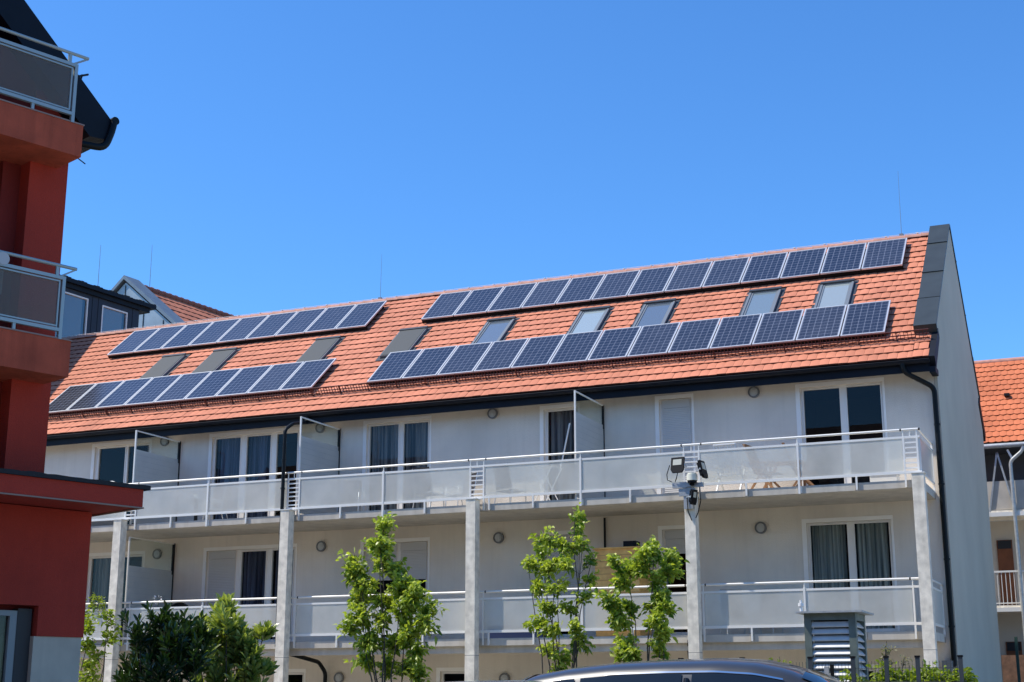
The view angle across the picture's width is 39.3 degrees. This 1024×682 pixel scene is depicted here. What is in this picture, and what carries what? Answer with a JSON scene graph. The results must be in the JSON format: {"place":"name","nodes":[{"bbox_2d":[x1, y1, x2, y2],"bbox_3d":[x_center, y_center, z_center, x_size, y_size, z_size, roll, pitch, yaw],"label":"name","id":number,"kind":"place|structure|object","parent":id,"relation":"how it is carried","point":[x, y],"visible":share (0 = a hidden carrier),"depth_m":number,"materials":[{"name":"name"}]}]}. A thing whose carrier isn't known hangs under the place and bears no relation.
{"place":"outdoors","nodes":[
{"label":"outdoors","id":0,"kind":"place"},
{"bbox_2d":[0,0,150,681],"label":"red building","id":1,"kind":"structure","parent":0,"point":[55,120],"depth_m":19.00,"materials":[{"name":"paint"}]},
{"bbox_2d":[0,608,31,681],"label":"window frame","id":2,"kind":"structure","parent":1,"relation":"in","point":[18,620],"depth_m":18.57,"materials":[{"name":"grey metal"}]},
{"bbox_2d":[78,608,122,681],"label":"slender tree","id":3,"kind":"object","parent":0,"point":[91,662],"visible":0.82,"depth_m":33.65,"materials":[{"name":"green plant"}]},
{"bbox_2d":[91,481,124,525],"bbox_3d":[-10.621,4.291,37.664,0.900,1.216,0.350,-6,-15,23],"label":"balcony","id":4,"kind":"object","parent":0,"point":[106,523],"visible":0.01,"depth_m":37.38,"materials":[{"name":"white"}]},
{"bbox_2d":[111,253,235,327],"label":"gabled house","id":5,"kind":"structure","parent":0,"point":[170,308],"depth_m":64.81,"materials":[{"name":"tile"}]},
{"bbox_2d":[486,624,551,637],"bbox_3d":[0.224,6.662,32.803,1.560,0.300,0.560,-6,-15,23],"label":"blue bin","id":6,"kind":"object","parent":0,"point":[512,634],"visible":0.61,"depth_m":32.64,"materials":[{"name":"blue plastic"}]},
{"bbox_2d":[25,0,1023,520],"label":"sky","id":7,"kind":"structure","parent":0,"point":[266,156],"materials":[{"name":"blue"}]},
{"bbox_2d":[870,474,900,481],"bbox_3d":[7.822,2.908,30.096,0.590,0.230,0.440,-6,-15,23],"label":"storage box","id":8,"kind":"object","parent":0,"point":[884,478],"visible":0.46,"depth_m":29.92,"materials":[{"name":"white plastic"}]},
{"bbox_2d":[974,357,1023,681],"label":"courtyard house","id":9,"kind":"structure","parent":0,"point":[1001,385],"depth_m":42.59,"materials":[{"name":"orange ceramic"}]},
{"bbox_2d":[996,540,1016,604],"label":"door","id":10,"kind":"structure","parent":9,"relation":"in","point":[1005,558],"depth_m":42.59,"materials":[{"name":"brown wood"}]},
{"bbox_2d":[1006,642,1022,654],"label":"window","id":11,"kind":"structure","parent":9,"relation":"in","point":[1010,646],"depth_m":42.02,"materials":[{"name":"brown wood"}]},
{"label":"ground","id":12,"kind":"structure","parent":0,"visible":0},
{"bbox_2d":[55,247,156,337],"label":"penthouse wing","id":13,"kind":"structure","parent":12,"relation":"on","point":[90,308],"depth_m":50.42,"materials":[{"name":"grey metal"}]},
{"bbox_2d":[55,291,88,337],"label":"window frame","id":14,"kind":"structure","parent":13,"relation":"in","point":[72,314],"depth_m":49.54,"materials":[{"name":"white"}]},
{"bbox_2d":[100,305,127,332],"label":"window frame","id":15,"kind":"structure","parent":13,"relation":"in","point":[111,320],"depth_m":51.12,"materials":[{"name":"white"}]},
{"bbox_2d":[112,600,219,681],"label":"laurel shrub","id":16,"kind":"object","parent":12,"relation":"on","point":[169,645],"visible":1,"depth_m":23.64,"materials":[{"name":"green plant"}]},
{"bbox_2d":[44,179,1002,681],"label":"apartment building","id":17,"kind":"structure","parent":12,"relation":"on","point":[906,559],"depth_m":34.49,"materials":[{"name":"paint"}]},
{"bbox_2d":[49,383,96,415],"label":"solar panel","id":18,"kind":"object","parent":17,"relation":"on","point":[67,398],"visible":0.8,"depth_m":42.14,"materials":[{"name":"black glass"}]},
{"bbox_2d":[66,380,124,413],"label":"solar panel","id":19,"kind":"object","parent":17,"relation":"on","point":[95,395],"visible":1,"depth_m":41.67,"materials":[{"name":"blue glass"}]},
{"bbox_2d":[92,640,102,644],"bbox_3d":[-10.431,7.586,36.524,0.700,0.290,0.280,-6,-15,23],"label":"planter","id":20,"kind":"object","parent":17,"relation":"on","point":[98,642],"visible":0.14,"depth_m":36.38,"materials":[{"name":"grey"}]},
{"bbox_2d":[86,594,105,628],"bbox_3d":[-10.548,6.904,36.473,0.622,1.020,0.404,-6,-15,23],"label":"railing plant","id":21,"kind":"object","parent":20,"relation":"in","point":[98,600],"visible":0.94,"depth_m":36.48,"materials":[{"name":"green plant"}]},
{"bbox_2d":[81,551,144,644],"bbox_3d":[-10.535,7.157,39.602,2.045,2.500,1.608,-6,-15,23],"label":"window frame","id":22,"kind":"structure","parent":17,"relation":"in","point":[98,580],"depth_m":39.40,"materials":[{"name":"white plastic"}]},
{"bbox_2d":[90,439,151,523],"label":"window frame","id":23,"kind":"structure","parent":17,"relation":"in","point":[113,463],"depth_m":40.51,"materials":[{"name":"white plastic"}]},
{"bbox_2d":[95,377,152,411],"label":"solar panel","id":24,"kind":"object","parent":17,"relation":"on","point":[124,392],"visible":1,"depth_m":41.28,"materials":[{"name":"blue glass"}]},
{"bbox_2d":[107,328,159,358],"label":"solar panel","id":25,"kind":"object","parent":17,"relation":"on","point":[129,345],"visible":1,"depth_m":45.07,"materials":[{"name":"blue glass"}]},
{"bbox_2d":[124,374,181,408],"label":"solar panel","id":26,"kind":"object","parent":17,"relation":"on","point":[153,389],"visible":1,"depth_m":40.88,"materials":[{"name":"blue glass"}]},
{"bbox_2d":[134,325,185,355],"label":"solar panel","id":27,"kind":"object","parent":17,"relation":"on","point":[157,341],"visible":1,"depth_m":44.67,"materials":[{"name":"blue glass"}]},
{"bbox_2d":[139,353,190,378],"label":"roof window","id":28,"kind":"structure","parent":17,"relation":"in","point":[167,364],"depth_m":42.72,"materials":[{"name":"grey"}]},
{"bbox_2d":[154,371,211,405],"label":"solar panel","id":29,"kind":"object","parent":17,"relation":"on","point":[183,386],"visible":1,"depth_m":40.47,"materials":[{"name":"blue glass"}]},
{"bbox_2d":[161,321,213,352],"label":"solar panel","id":30,"kind":"object","parent":17,"relation":"on","point":[184,337],"visible":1,"depth_m":44.28,"materials":[{"name":"blue glass"}]},
{"bbox_2d":[184,368,241,402],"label":"solar panel","id":31,"kind":"object","parent":17,"relation":"on","point":[213,384],"visible":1,"depth_m":40.09,"materials":[{"name":"blue glass"}]},
{"bbox_2d":[189,318,240,349],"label":"solar panel","id":32,"kind":"object","parent":17,"relation":"on","point":[213,333],"visible":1,"depth_m":43.88,"materials":[{"name":"blue glass"}]},
{"bbox_2d":[202,486,231,519],"bbox_3d":[-7.668,4.311,37.332,0.618,1.023,0.544,-1,-14,3],"label":"garden chair","id":33,"kind":"object","parent":17,"relation":"on","point":[225,502],"visible":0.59,"depth_m":37.28,"materials":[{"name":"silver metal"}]},
{"bbox_2d":[192,347,241,372],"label":"roof window","id":34,"kind":"structure","parent":17,"relation":"in","point":[218,359],"depth_m":42.01,"materials":[{"name":"grey"}]},
{"bbox_2d":[217,315,268,345],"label":"solar panel","id":35,"kind":"object","parent":17,"relation":"on","point":[241,330],"visible":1,"depth_m":43.48,"materials":[{"name":"blue glass"}]},
{"bbox_2d":[215,365,272,399],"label":"solar panel","id":36,"kind":"object","parent":17,"relation":"on","point":[244,380],"visible":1,"depth_m":39.68,"materials":[{"name":"blue glass"}]},
{"bbox_2d":[201,543,296,641],"bbox_3d":[-6.534,6.739,37.910,2.895,2.500,1.608,-6,-15,23],"label":"window frame","id":37,"kind":"structure","parent":17,"relation":"in","point":[253,572],"depth_m":37.51,"materials":[{"name":"white"}]},
{"bbox_2d":[205,426,299,519],"bbox_3d":[-6.534,3.797,38.636,2.895,2.560,1.608,-6,-15,23],"label":"window frame","id":38,"kind":"structure","parent":17,"relation":"in","point":[254,453],"depth_m":38.34,"materials":[{"name":"white"}]},
{"bbox_2d":[246,311,297,342],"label":"solar panel","id":39,"kind":"object","parent":17,"relation":"on","point":[269,327],"visible":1,"depth_m":43.09,"materials":[{"name":"blue glass"}]},
{"bbox_2d":[247,362,303,396],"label":"solar panel","id":40,"kind":"object","parent":17,"relation":"on","point":[276,377],"visible":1,"depth_m":39.28,"materials":[{"name":"blue glass"}]},
{"bbox_2d":[273,669,305,681],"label":"window frame","id":41,"kind":"structure","parent":17,"relation":"in","point":[292,677],"depth_m":36.24,"materials":[{"name":"white"}]},
{"bbox_2d":[275,308,326,339],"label":"solar panel","id":42,"kind":"object","parent":17,"relation":"on","point":[298,324],"visible":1,"depth_m":42.68,"materials":[{"name":"blue glass"}]},
{"bbox_2d":[279,358,336,393],"bbox_3d":[-5.534,0.944,38.965,1.024,1.159,1.292,-6,-15,23],"label":"solar panel","id":43,"kind":"object","parent":17,"relation":"on","point":[308,374],"visible":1,"depth_m":38.89,"materials":[{"name":"blue glass"}]},
{"bbox_2d":[296,335,345,361],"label":"roof window","id":44,"kind":"structure","parent":17,"relation":"in","point":[322,347],"depth_m":40.65,"materials":[{"name":"grey"}]},
{"bbox_2d":[305,304,356,336],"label":"solar panel","id":45,"kind":"object","parent":17,"relation":"on","point":[329,320],"visible":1,"depth_m":42.29,"materials":[{"name":"blue glass"}]},
{"bbox_2d":[337,479,362,511],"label":"garden chair","id":46,"kind":"object","parent":17,"relation":"on","point":[351,491],"visible":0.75,"depth_m":35.97,"materials":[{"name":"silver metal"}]},
{"bbox_2d":[335,301,386,332],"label":"solar panel","id":47,"kind":"object","parent":17,"relation":"on","point":[358,317],"visible":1,"depth_m":41.89,"materials":[{"name":"blue glass"}]},
{"bbox_2d":[358,537,429,639],"bbox_3d":[-2.610,6.329,36.250,1.955,2.500,1.608,-6,-15,23],"label":"window frame","id":48,"kind":"structure","parent":17,"relation":"in","point":[417,554],"depth_m":35.63,"materials":[{"name":"white"}]},
{"bbox_2d":[367,349,422,385],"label":"solar panel","id":49,"kind":"object","parent":17,"relation":"on","point":[395,365],"visible":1,"depth_m":37.84,"materials":[{"name":"blue glass"}]},
{"bbox_2d":[362,415,431,510],"bbox_3d":[-2.610,3.387,36.977,1.955,2.560,1.608,-6,-15,23],"label":"window frame","id":50,"kind":"structure","parent":17,"relation":"in","point":[398,442],"depth_m":36.49,"materials":[{"name":"white plastic"}]},
{"bbox_2d":[375,326,431,361],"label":"roof window","id":51,"kind":"structure","parent":17,"relation":"in","point":[406,339],"depth_m":39.53,"materials":[{"name":"grey"}]},
{"bbox_2d":[412,467,443,507],"bbox_3d":[-2.010,3.576,34.359,0.544,1.023,0.618,-9,-17,32],"label":"garden chair","id":52,"kind":"object","parent":17,"relation":"on","point":[422,482],"visible":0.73,"depth_m":34.23,"materials":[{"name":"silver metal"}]},
{"bbox_2d":[402,345,457,381],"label":"solar panel","id":53,"kind":"object","parent":17,"relation":"on","point":[428,362],"visible":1,"depth_m":37.45,"materials":[{"name":"blue glass"}]},
{"bbox_2d":[421,290,471,322],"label":"solar panel","id":54,"kind":"object","parent":17,"relation":"on","point":[445,307],"visible":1,"depth_m":40.81,"materials":[{"name":"blue glass"}]},
{"bbox_2d":[436,667,464,681],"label":"window frame","id":55,"kind":"structure","parent":17,"relation":"in","point":[450,674],"depth_m":34.56,"materials":[{"name":"white"}]},
{"bbox_2d":[437,342,492,378],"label":"solar panel","id":56,"kind":"object","parent":17,"relation":"on","point":[466,358],"visible":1,"depth_m":37.05,"materials":[{"name":"blue glass"}]},
{"bbox_2d":[454,286,504,319],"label":"solar panel","id":57,"kind":"object","parent":17,"relation":"on","point":[478,303],"visible":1,"depth_m":40.41,"materials":[{"name":"blue glass"}]},
{"bbox_2d":[471,316,519,343],"bbox_3d":[-0.502,-0.152,38.508,0.990,1.266,1.455,-6,-15,23],"label":"roof window","id":58,"kind":"structure","parent":17,"relation":"in","point":[495,329],"depth_m":38.62,"materials":[{"name":"grey"}]},
{"bbox_2d":[474,338,528,375],"bbox_3d":[-0.262,0.393,36.736,1.024,1.159,1.292,-6,-15,23],"label":"solar panel","id":59,"kind":"object","parent":17,"relation":"on","point":[500,355],"visible":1,"depth_m":36.65,"materials":[{"name":"blue glass"}]},
{"bbox_2d":[493,465,525,502],"bbox_3d":[-0.062,3.452,33.854,0.544,1.023,0.618,-13,-19,42],"label":"garden chair","id":60,"kind":"object","parent":17,"relation":"on","point":[502,477],"visible":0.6,"depth_m":33.75,"materials":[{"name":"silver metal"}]},
{"bbox_2d":[487,282,537,315],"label":"solar panel","id":61,"kind":"object","parent":17,"relation":"on","point":[511,299],"visible":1,"depth_m":40.02,"materials":[{"name":"blue glass"}]},
{"bbox_2d":[511,334,565,371],"bbox_3d":[0.677,0.295,36.339,1.024,1.159,1.292,-6,-15,23],"label":"solar panel","id":62,"kind":"object","parent":17,"relation":"on","point":[538,351],"visible":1,"depth_m":36.26,"materials":[{"name":"blue glass"}]},
{"bbox_2d":[521,278,570,311],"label":"solar panel","id":63,"kind":"object","parent":17,"relation":"on","point":[545,295],"visible":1,"depth_m":39.62,"materials":[{"name":"blue glass"}]},
{"bbox_2d":[532,464,561,500],"bbox_3d":[0.828,3.426,33.612,0.518,0.960,0.624,-6,-15,23],"label":"laundry rack","id":64,"kind":"object","parent":17,"relation":"on","point":[547,479],"visible":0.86,"depth_m":33.63,"materials":[{"name":"white metal"}]},
{"bbox_2d":[540,403,579,500],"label":"window frame","id":65,"kind":"structure","parent":17,"relation":"in","point":[555,422],"depth_m":34.79,"materials":[{"name":"white plastic"}]},
{"bbox_2d":[540,530,581,636],"bbox_3d":[1.475,5.902,34.523,1.045,2.500,1.608,-6,-15,23],"label":"window frame","id":66,"kind":"structure","parent":17,"relation":"in","point":[573,582],"depth_m":33.80,"materials":[{"name":"white"}]},
{"bbox_2d":[549,330,603,367],"bbox_3d":[1.615,0.197,35.942,1.024,1.159,1.292,-6,-15,23],"label":"solar panel","id":67,"kind":"object","parent":17,"relation":"on","point":[576,347],"visible":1,"depth_m":35.86,"materials":[{"name":"blue glass"}]},
{"bbox_2d":[556,274,605,307],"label":"solar panel","id":68,"kind":"object","parent":17,"relation":"on","point":[579,291],"visible":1,"depth_m":39.22,"materials":[{"name":"blue glass"}]},
{"bbox_2d":[566,305,614,333],"bbox_3d":[2.001,-0.413,37.449,0.990,1.266,1.455,-6,-15,23],"label":"roof window","id":69,"kind":"structure","parent":17,"relation":"in","point":[592,318],"depth_m":37.57,"materials":[{"name":"grey"}]},
{"bbox_2d":[587,326,641,364],"bbox_3d":[2.554,0.099,35.545,1.024,1.159,1.292,-6,-15,23],"label":"solar panel","id":70,"kind":"object","parent":17,"relation":"on","point":[614,343],"visible":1,"depth_m":35.46,"materials":[{"name":"blue glass"}]},
{"bbox_2d":[591,270,640,303],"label":"solar panel","id":71,"kind":"object","parent":17,"relation":"attached to","point":[614,287],"visible":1,"depth_m":38.83,"materials":[{"name":"blue glass"}]},
{"bbox_2d":[593,546,651,636],"bbox_3d":[2.525,5.728,32.608,1.130,2.000,0.860,-6,-15,23],"label":"garden cabinet","id":72,"kind":"object","parent":17,"relation":"on","point":[604,575],"visible":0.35,"depth_m":32.34,"materials":[{"name":"brown wood"}]},
{"bbox_2d":[627,266,676,299],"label":"solar panel","id":73,"kind":"object","parent":17,"relation":"on","point":[651,283],"visible":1,"depth_m":38.43,"materials":[{"name":"blue glass"}]},
{"bbox_2d":[627,322,680,360],"bbox_3d":[3.493,0.001,35.148,1.024,1.159,1.292,-6,-15,23],"label":"solar panel","id":74,"kind":"object","parent":17,"relation":"on","point":[654,339],"visible":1,"depth_m":35.06,"materials":[{"name":"blue glass"}]},
{"bbox_2d":[631,298,680,326],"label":"roof window","id":75,"kind":"structure","parent":17,"relation":"in","point":[654,312],"depth_m":36.87,"materials":[{"name":"grey"}]},
{"bbox_2d":[658,525,687,634],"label":"window frame","id":76,"kind":"structure","parent":17,"relation":"in","point":[671,538],"depth_m":33.14,"materials":[{"name":"white"}]},
{"bbox_2d":[655,393,695,493],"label":"window frame","id":77,"kind":"structure","parent":17,"relation":"in","point":[676,427],"depth_m":33.54,"materials":[{"name":"white"}]},
{"bbox_2d":[666,465,703,520],"bbox_3d":[3.708,3.227,30.574,0.812,1.207,0.190,-6,-15,23],"label":"floodlight bracket","id":78,"kind":"object","parent":17,"relation":"attached to","point":[685,488],"visible":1,"depth_m":30.55,"materials":[{"name":"metal"}]},
{"bbox_2d":[670,457,686,472],"bbox_3d":[3.554,2.659,30.697,0.344,0.343,0.165,-8,-16,31],"label":"floodlight","id":79,"kind":"object","parent":78,"relation":"attached to","point":[677,465],"visible":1,"depth_m":30.65,"materials":[{"name":"black plastic"}]},
{"bbox_2d":[664,261,712,295],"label":"solar panel","id":80,"kind":"object","parent":17,"relation":"on","point":[687,278],"visible":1,"depth_m":38.03,"materials":[{"name":"blue glass"}]},
{"bbox_2d":[668,318,720,356],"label":"solar panel","id":81,"kind":"object","parent":17,"relation":"on","point":[696,335],"visible":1,"depth_m":34.66,"materials":[{"name":"blue glass"}]},
{"bbox_2d":[702,257,749,291],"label":"solar panel","id":82,"kind":"object","parent":17,"relation":"on","point":[725,274],"visible":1,"depth_m":37.63,"materials":[{"name":"blue glass"}]},
{"bbox_2d":[713,443,748,490],"bbox_3d":[4.823,2.865,31.605,0.611,1.108,0.770,-7,-16,28],"label":"folding chair","id":83,"kind":"object","parent":17,"relation":"on","point":[741,474],"visible":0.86,"depth_m":31.47,"materials":[{"name":"white plastic"}]},
{"bbox_2d":[719,590,750,633],"bbox_3d":[4.858,5.913,31.224,0.544,1.023,0.618,2,-14,-6],"label":"garden chair","id":84,"kind":"object","parent":17,"relation":"on","point":[731,606],"visible":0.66,"depth_m":31.45,"materials":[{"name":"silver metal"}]},
{"bbox_2d":[709,314,761,352],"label":"solar panel","id":85,"kind":"object","parent":17,"relation":"on","point":[736,331],"visible":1,"depth_m":34.27,"materials":[{"name":"blue glass"}]},
{"bbox_2d":[738,286,785,320],"bbox_3d":[6.199,-0.852,35.674,0.990,1.266,1.455,-6,-15,23],"label":"roof window","id":86,"kind":"structure","parent":17,"relation":"in","point":[762,300],"depth_m":35.80,"materials":[{"name":"grey"}]},
{"bbox_2d":[742,444,784,488],"bbox_3d":[5.513,2.800,31.340,0.770,1.108,0.611,-9,-17,32],"label":"folding chair","id":87,"kind":"object","parent":17,"relation":"on","point":[754,463],"visible":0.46,"depth_m":31.40,"materials":[{"name":"brown wood"}]},
{"bbox_2d":[741,252,787,287],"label":"solar panel","id":88,"kind":"object","parent":17,"relation":"on","point":[764,269],"visible":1,"depth_m":37.24,"materials":[{"name":"blue glass"}]},
{"bbox_2d":[750,591,783,633],"bbox_3d":[5.552,5.920,31.253,0.544,1.023,0.618,-9,-17,32],"label":"garden chair","id":89,"kind":"object","parent":17,"relation":"on","point":[770,604],"visible":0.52,"depth_m":31.46,"materials":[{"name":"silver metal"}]},
{"bbox_2d":[752,309,803,348],"bbox_3d":[6.309,-0.293,33.957,1.024,1.159,1.292,-6,-15,23],"label":"solar panel","id":90,"kind":"object","parent":17,"relation":"on","point":[778,327],"visible":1,"depth_m":33.87,"materials":[{"name":"blue glass"}]},
{"bbox_2d":[765,460,806,487],"bbox_3d":[6.029,3.051,31.624,0.850,0.725,0.550,-6,-15,23],"label":"garden table","id":91,"kind":"object","parent":17,"relation":"on","point":[786,463],"visible":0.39,"depth_m":31.57,"materials":[{"name":"grey wood"}]},
{"bbox_2d":[782,442,818,486],"bbox_3d":[6.311,2.789,31.296,0.770,1.108,0.611,-3,-14,13],"label":"folding chair","id":92,"kind":"object","parent":17,"relation":"on","point":[803,473],"visible":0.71,"depth_m":31.07,"materials":[{"name":"brown wood"}]},
{"bbox_2d":[780,247,826,282],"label":"solar panel","id":93,"kind":"object","parent":17,"relation":"on","point":[802,265],"visible":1,"depth_m":36.84,"materials":[{"name":"blue glass"}]},
{"bbox_2d":[796,305,846,344],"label":"solar panel","id":94,"kind":"object","parent":17,"relation":"on","point":[821,322],"visible":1,"depth_m":33.47,"materials":[{"name":"blue glass"}]},
{"bbox_2d":[811,278,858,310],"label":"roof window","id":95,"kind":"structure","parent":17,"relation":"in","point":[834,292],"depth_m":35.10,"materials":[{"name":"grey glass"}]},
{"bbox_2d":[795,377,887,485],"bbox_3d":[7.663,2.314,32.633,1.985,2.560,1.608,-6,-15,23],"label":"window frame","id":96,"kind":"structure","parent":17,"relation":"in","point":[854,407],"depth_m":33.28,"materials":[{"name":"white plastic"}]},
{"bbox_2d":[820,243,866,278],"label":"solar panel","id":97,"kind":"object","parent":17,"relation":"on","point":[844,260],"visible":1,"depth_m":36.44,"materials":[{"name":"blue glass"}]},
{"bbox_2d":[801,515,899,631],"bbox_3d":[7.663,5.256,31.906,1.985,2.500,1.608,-6,-15,23],"label":"window frame","id":98,"kind":"structure","parent":17,"relation":"in","point":[857,548],"depth_m":31.39,"materials":[{"name":"white"}]},
{"bbox_2d":[840,300,890,340],"bbox_3d":[8.187,-0.489,33.163,1.024,1.159,1.292,-6,-15,23],"label":"solar panel","id":99,"kind":"object","parent":17,"relation":"on","point":[866,318],"visible":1,"depth_m":33.07,"materials":[{"name":"blue glass"}]},
{"bbox_2d":[861,238,906,273],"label":"solar panel","id":100,"kind":"object","parent":17,"relation":"on","point":[884,256],"visible":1,"depth_m":36.04,"materials":[{"name":"blue glass"}]},
{"bbox_2d":[523,658,840,681],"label":"parked car","id":101,"kind":"object","parent":12,"relation":"on","point":[719,670],"visible":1,"depth_m":10.44,"materials":[{"name":"grey paint"}]},
{"label":"planting bed","id":102,"kind":"structure","parent":0,"visible":0},
{"bbox_2d":[190,592,279,681],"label":"laurel shrub","id":103,"kind":"object","parent":102,"relation":"on","point":[239,647],"visible":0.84,"depth_m":24.46,"materials":[{"name":"green plant"}]},
{"bbox_2d":[333,511,449,681],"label":"young tree","id":104,"kind":"object","parent":102,"relation":"on","point":[409,602],"visible":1,"depth_m":27.31,"materials":[{"name":"green plant"}]},
{"bbox_2d":[520,502,600,673],"bbox_3d":[0.902,5.528,26.569,1.591,5.021,1.058,-9,-17,33],"label":"young tree","id":105,"kind":"object","parent":102,"relation":"on","point":[550,567],"visible":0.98,"depth_m":26.70,"materials":[{"name":"green plant"}]},
{"bbox_2d":[592,535,689,662],"bbox_3d":[2.241,5.494,24.832,1.634,4.255,1.172,-6,-15,23],"label":"young tree","id":106,"kind":"object","parent":102,"relation":"on","point":[659,606],"visible":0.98,"depth_m":24.98,"materials":[{"name":"green plant"}]},
{"bbox_2d":[678,655,963,681],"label":"fence","id":107,"kind":"object","parent":102,"relation":"on","point":[853,668],"visible":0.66,"depth_m":21.58,"materials":[{"name":"grey"}]},
{"bbox_2d":[795,600,873,681],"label":"ventilation shaft","id":108,"kind":"object","parent":102,"relation":"on","point":[838,636],"visible":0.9,"depth_m":23.49,"materials":[{"name":"metal"}]},
{"bbox_2d":[839,659,978,681],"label":"hedge","id":109,"kind":"object","parent":102,"relation":"on","point":[968,674],"visible":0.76,"depth_m":21.72,"materials":[{"name":"green plant"}]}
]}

